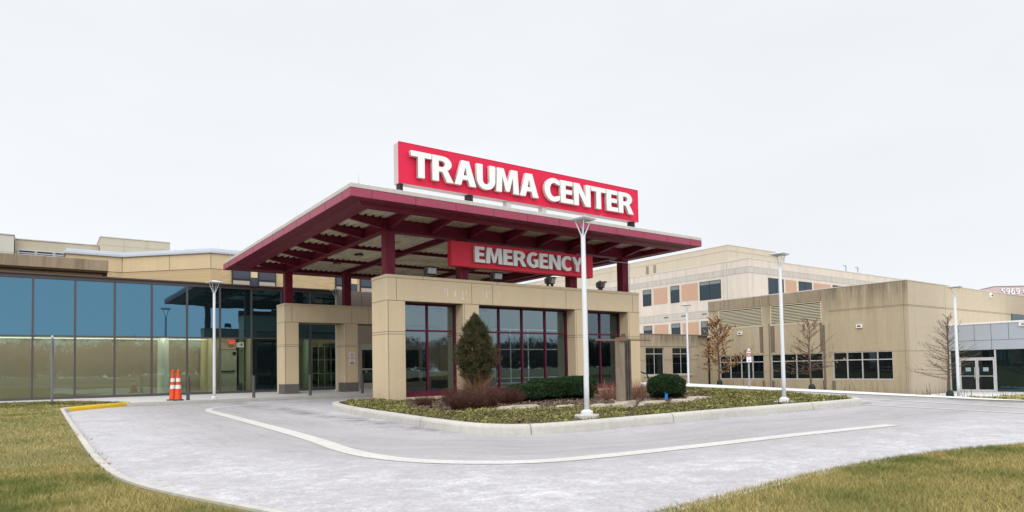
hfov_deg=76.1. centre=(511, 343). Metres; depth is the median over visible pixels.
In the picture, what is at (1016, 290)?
number wall
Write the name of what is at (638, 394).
dry shrub
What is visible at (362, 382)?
bollard
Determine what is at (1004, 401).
kerb
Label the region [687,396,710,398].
boulder
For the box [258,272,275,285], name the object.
window
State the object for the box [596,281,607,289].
floodlight
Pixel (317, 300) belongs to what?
floodlight
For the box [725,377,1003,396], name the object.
dry weeds
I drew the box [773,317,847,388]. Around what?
young tree
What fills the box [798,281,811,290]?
window
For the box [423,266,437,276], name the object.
floodlight
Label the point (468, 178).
rooftop sign
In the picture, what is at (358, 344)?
door
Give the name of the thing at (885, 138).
sky
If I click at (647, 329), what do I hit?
window
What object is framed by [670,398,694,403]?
boulder
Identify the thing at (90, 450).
kerb
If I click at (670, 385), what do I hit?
evergreen shrub
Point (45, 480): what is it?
lawn grass
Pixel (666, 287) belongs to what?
hospital tower
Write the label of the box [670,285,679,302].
window
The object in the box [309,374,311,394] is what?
bollard
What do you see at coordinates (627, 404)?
boulder
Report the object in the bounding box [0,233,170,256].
rooftop penthouse
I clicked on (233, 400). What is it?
pavement kerb
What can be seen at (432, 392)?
window
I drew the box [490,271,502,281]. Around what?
floodlight
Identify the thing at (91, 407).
yellow kerb
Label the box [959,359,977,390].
door
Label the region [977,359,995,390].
door
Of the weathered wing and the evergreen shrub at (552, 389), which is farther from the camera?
the weathered wing
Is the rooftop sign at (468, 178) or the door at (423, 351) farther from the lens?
the door at (423, 351)
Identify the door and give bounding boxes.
[218,350,236,390]
[358,344,359,388]
[360,344,372,388]
[406,344,420,386]
[421,344,425,386]
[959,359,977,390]
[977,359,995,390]
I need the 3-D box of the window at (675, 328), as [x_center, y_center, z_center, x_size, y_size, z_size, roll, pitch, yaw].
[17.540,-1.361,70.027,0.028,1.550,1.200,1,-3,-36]
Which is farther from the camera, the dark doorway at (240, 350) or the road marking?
the dark doorway at (240, 350)
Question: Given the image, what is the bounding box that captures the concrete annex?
[708,279,1023,394]
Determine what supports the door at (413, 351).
in the entrance wall at (509, 350)
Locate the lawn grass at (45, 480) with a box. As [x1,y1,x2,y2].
[0,400,1023,511]
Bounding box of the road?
[67,393,1023,511]
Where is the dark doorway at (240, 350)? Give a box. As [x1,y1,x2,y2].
[236,339,244,390]
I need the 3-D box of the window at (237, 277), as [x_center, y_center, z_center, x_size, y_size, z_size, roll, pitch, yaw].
[-13.591,-2.899,32.844,0.900,1.540,0.090,1,-3,-36]
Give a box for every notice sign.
[349,352,354,357]
[349,359,354,364]
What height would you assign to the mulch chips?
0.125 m
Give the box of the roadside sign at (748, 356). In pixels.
[746,349,751,386]
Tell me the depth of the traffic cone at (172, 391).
22.43 m
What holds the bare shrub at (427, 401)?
on the planting bed
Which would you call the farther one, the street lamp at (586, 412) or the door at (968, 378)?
the door at (968, 378)
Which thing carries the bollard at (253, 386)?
on the pavement at (138, 399)
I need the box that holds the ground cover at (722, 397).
[340,386,851,423]
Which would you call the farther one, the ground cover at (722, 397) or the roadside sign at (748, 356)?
the roadside sign at (748, 356)
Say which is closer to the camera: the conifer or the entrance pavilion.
the conifer
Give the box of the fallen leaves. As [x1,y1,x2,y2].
[0,404,943,480]
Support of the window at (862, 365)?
in the concrete annex
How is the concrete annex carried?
on the ground
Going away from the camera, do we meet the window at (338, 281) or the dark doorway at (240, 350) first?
the dark doorway at (240, 350)
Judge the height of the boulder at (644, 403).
0.161 m
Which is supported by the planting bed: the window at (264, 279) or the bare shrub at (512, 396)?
the bare shrub at (512, 396)
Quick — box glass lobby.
[0,271,368,400]
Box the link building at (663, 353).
[640,333,709,383]
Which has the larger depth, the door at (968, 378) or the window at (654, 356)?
the window at (654, 356)
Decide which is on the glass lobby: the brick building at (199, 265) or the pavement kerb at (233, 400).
the brick building at (199, 265)
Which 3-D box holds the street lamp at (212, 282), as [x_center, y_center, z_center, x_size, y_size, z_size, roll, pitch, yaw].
[-10.780,-0.160,23.693,0.460,4.280,0.460,-3,-3,44]
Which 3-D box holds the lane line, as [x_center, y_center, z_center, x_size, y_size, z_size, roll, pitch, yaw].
[1.965,1.637,17.911,18.130,0.007,17.341,1,-3,-36]
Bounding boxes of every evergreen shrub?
[506,383,545,401]
[526,378,566,400]
[557,375,598,399]
[646,373,686,398]
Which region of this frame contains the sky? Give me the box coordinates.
[0,0,1023,288]
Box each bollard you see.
[186,377,189,399]
[252,376,254,397]
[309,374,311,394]
[361,373,363,392]
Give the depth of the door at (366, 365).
33.10 m
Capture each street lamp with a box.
[205,280,222,398]
[329,288,341,390]
[569,215,599,419]
[681,304,690,383]
[769,252,794,403]
[946,286,961,396]
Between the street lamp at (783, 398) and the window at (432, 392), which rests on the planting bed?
the street lamp at (783, 398)
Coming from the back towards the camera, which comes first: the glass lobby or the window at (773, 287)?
the window at (773, 287)
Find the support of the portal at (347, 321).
on the pavement at (138, 399)
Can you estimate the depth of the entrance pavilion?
47.30 m
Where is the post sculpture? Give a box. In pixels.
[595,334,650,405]
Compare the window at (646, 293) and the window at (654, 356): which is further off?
the window at (646, 293)
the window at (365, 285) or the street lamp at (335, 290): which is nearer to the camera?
the street lamp at (335, 290)
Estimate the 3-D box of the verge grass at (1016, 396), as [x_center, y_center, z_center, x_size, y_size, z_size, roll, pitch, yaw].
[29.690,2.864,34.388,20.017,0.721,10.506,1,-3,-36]
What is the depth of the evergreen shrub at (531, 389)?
17.22 m
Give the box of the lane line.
[205,398,897,463]
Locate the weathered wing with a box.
[0,253,107,276]
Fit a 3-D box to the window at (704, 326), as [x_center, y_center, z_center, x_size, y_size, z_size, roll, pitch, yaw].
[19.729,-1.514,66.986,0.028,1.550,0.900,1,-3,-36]
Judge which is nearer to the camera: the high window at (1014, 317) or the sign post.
the sign post
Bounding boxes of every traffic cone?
[166,369,175,400]
[172,369,183,400]
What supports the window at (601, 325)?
in the entrance portal at (612, 314)
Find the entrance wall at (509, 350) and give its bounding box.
[323,291,557,388]
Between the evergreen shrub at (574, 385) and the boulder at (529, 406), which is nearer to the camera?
the boulder at (529, 406)
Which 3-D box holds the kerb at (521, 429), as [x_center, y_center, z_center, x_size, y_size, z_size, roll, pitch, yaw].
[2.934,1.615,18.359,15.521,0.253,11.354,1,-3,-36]
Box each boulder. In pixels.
[497,404,539,410]
[555,404,573,409]
[589,403,610,408]
[610,402,632,407]
[637,400,666,406]
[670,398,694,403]
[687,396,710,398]
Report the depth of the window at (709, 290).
66.44 m
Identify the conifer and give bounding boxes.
[449,312,504,392]
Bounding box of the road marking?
[861,398,1023,412]
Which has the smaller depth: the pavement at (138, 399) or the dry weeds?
the pavement at (138, 399)
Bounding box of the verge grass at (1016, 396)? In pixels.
[968,394,1023,399]
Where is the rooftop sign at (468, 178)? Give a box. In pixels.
[394,141,638,226]
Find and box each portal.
[276,303,495,393]
[371,274,640,400]
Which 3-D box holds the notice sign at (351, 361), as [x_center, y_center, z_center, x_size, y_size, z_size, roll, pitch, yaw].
[-7.002,0.800,28.653,0.260,0.260,0.018,1,-3,-36]
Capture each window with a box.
[231,270,250,284]
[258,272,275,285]
[335,278,341,289]
[360,279,371,291]
[405,303,456,396]
[479,306,567,393]
[588,312,619,388]
[643,289,651,306]
[644,326,651,333]
[646,348,663,374]
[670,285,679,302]
[671,323,680,333]
[672,348,689,373]
[699,279,720,300]
[701,321,708,334]
[720,354,763,378]
[768,278,783,293]
[771,353,823,378]
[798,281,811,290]
[833,351,893,379]
[1011,314,1023,320]
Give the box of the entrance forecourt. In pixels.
[928,391,1023,396]
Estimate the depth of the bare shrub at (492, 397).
15.25 m
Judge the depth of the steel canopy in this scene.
22.25 m
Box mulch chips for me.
[343,391,828,423]
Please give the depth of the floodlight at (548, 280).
22.82 m
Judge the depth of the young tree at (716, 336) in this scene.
52.30 m
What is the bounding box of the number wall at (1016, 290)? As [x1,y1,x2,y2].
[979,286,1023,295]
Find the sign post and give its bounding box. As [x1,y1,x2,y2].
[51,335,54,401]
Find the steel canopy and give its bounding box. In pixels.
[223,173,701,311]
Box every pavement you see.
[0,386,506,407]
[641,382,1023,400]
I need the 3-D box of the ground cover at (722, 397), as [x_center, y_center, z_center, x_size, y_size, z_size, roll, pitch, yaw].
[2.935,1.508,18.381,15.061,0.239,10.922,1,-3,-36]
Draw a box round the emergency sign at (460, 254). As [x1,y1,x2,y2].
[447,240,592,278]
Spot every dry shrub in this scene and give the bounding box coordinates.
[596,380,615,399]
[632,381,650,398]
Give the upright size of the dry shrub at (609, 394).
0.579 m
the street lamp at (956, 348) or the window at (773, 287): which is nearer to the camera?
the street lamp at (956, 348)
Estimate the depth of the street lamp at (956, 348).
24.21 m
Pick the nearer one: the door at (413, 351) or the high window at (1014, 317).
the door at (413, 351)
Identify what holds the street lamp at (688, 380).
on the pavement at (762, 388)
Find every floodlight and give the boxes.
[313,297,321,304]
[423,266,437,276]
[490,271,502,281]
[544,276,556,285]
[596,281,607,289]
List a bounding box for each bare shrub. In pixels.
[413,392,435,406]
[434,384,472,404]
[443,386,493,409]
[464,384,505,406]
[488,383,528,403]
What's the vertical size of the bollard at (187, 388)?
0.795 m
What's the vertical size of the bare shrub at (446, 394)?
0.584 m
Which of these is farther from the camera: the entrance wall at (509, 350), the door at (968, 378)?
the door at (968, 378)
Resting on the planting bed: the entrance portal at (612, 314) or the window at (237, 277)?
the entrance portal at (612, 314)
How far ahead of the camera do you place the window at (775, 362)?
52.38 m
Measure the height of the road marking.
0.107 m
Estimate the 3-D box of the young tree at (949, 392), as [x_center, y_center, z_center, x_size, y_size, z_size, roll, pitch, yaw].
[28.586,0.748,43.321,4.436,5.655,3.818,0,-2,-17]
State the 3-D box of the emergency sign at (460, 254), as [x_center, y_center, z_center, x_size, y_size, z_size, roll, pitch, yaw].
[0.476,-2.807,22.240,5.970,0.790,0.428,1,-3,-36]
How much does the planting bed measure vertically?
0.049 m
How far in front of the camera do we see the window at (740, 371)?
56.46 m
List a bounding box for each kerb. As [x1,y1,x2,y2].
[60,402,128,411]
[60,407,287,511]
[126,393,372,405]
[331,391,861,434]
[512,383,1023,402]
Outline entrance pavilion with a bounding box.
[948,320,1023,392]
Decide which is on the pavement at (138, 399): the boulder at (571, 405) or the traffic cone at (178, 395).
the traffic cone at (178, 395)
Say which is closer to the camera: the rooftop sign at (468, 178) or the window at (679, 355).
the rooftop sign at (468, 178)
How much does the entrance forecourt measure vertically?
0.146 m
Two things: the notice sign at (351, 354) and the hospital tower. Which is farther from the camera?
the hospital tower
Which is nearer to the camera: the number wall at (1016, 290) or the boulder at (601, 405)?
the boulder at (601, 405)
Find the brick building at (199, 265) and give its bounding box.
[63,248,371,291]
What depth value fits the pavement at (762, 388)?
26.69 m
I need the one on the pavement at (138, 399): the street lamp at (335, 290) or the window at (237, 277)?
the street lamp at (335, 290)
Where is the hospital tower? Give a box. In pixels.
[524,244,900,383]
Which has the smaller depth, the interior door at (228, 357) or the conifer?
the conifer
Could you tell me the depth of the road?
7.70 m
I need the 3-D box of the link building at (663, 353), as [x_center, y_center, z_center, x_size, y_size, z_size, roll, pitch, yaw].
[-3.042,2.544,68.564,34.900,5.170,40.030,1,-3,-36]
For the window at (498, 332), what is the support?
in the entrance portal at (612, 314)
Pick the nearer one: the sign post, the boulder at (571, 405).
the boulder at (571, 405)
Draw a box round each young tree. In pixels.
[691,315,753,384]
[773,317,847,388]
[907,313,980,395]
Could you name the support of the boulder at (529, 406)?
on the planting bed
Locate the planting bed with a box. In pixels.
[363,393,798,423]
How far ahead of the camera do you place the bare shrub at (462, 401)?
14.22 m
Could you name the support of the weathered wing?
attached to the brick building at (199, 265)

